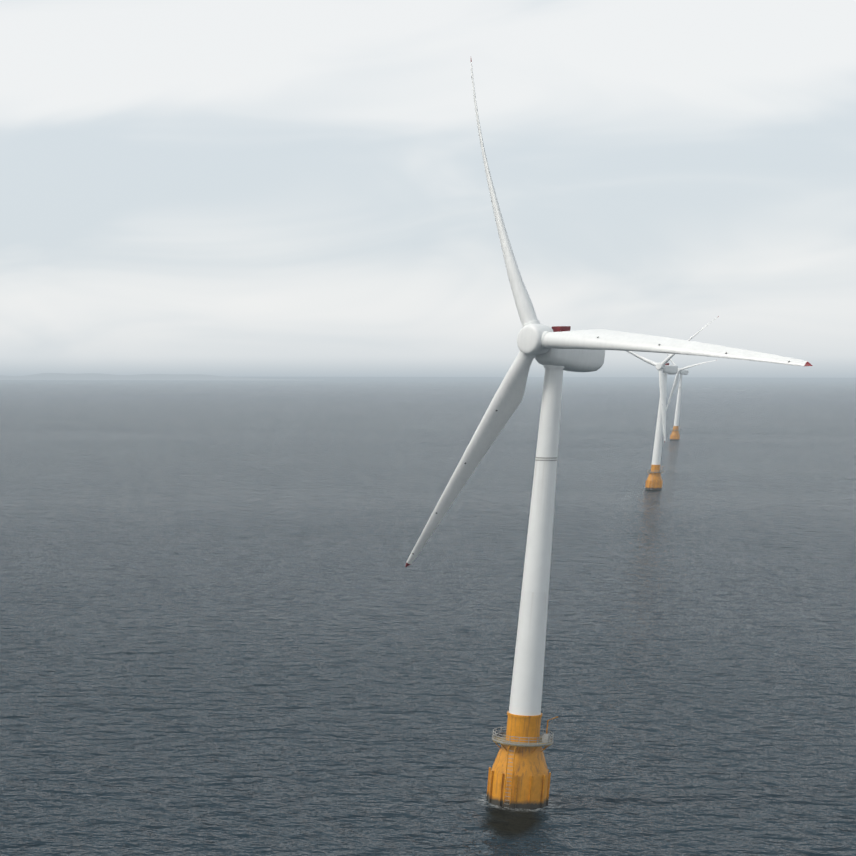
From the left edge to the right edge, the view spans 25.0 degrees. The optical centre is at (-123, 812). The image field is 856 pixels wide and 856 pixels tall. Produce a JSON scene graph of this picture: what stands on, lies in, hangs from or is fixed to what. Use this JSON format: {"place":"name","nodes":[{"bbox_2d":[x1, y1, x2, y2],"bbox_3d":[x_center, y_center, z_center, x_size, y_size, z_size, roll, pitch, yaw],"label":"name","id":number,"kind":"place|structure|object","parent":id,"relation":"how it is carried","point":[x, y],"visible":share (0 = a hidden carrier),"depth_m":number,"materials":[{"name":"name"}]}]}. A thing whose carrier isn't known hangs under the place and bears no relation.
{"place":"outdoors","nodes":[
{"label":"outdoors","id":0,"kind":"place"},
{"bbox_2d":[0,373,294,379],"bbox_3d":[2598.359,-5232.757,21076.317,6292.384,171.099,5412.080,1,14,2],"label":"island hills","id":1,"kind":"structure","parent":0,"point":[65,376],"depth_m":19616.82,"materials":[{"name":"grey"}]},
{"bbox_2d":[0,377,855,855],"bbox_3d":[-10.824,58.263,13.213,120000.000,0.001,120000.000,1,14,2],"label":"sea","id":2,"kind":"structure","parent":0,"point":[232,623],"depth_m":447.04,"materials":[{"name":"liquid"}]},
{"bbox_2d":[405,60,811,808],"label":"wind turbine","id":3,"kind":"object","parent":2,"relation":"on","point":[519,774],"visible":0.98,"depth_m":244.51,"materials":[{"name":"white paint"}]},
{"bbox_2d":[626,316,718,489],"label":"wind turbine","id":4,"kind":"object","parent":2,"relation":"on","point":[654,481],"visible":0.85,"depth_m":947.02,"materials":[{"name":"white paint"}]},
{"bbox_2d":[666,353,715,439],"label":"wind turbine","id":5,"kind":"object","parent":2,"relation":"on","point":[674,435],"visible":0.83,"depth_m":1676.18,"materials":[{"name":"white paint"}]},
{"bbox_2d":[0,0,855,377],"label":"sky","id":6,"kind":"structure","parent":0,"point":[227,188],"materials":[{"name":"white"}]}
]}

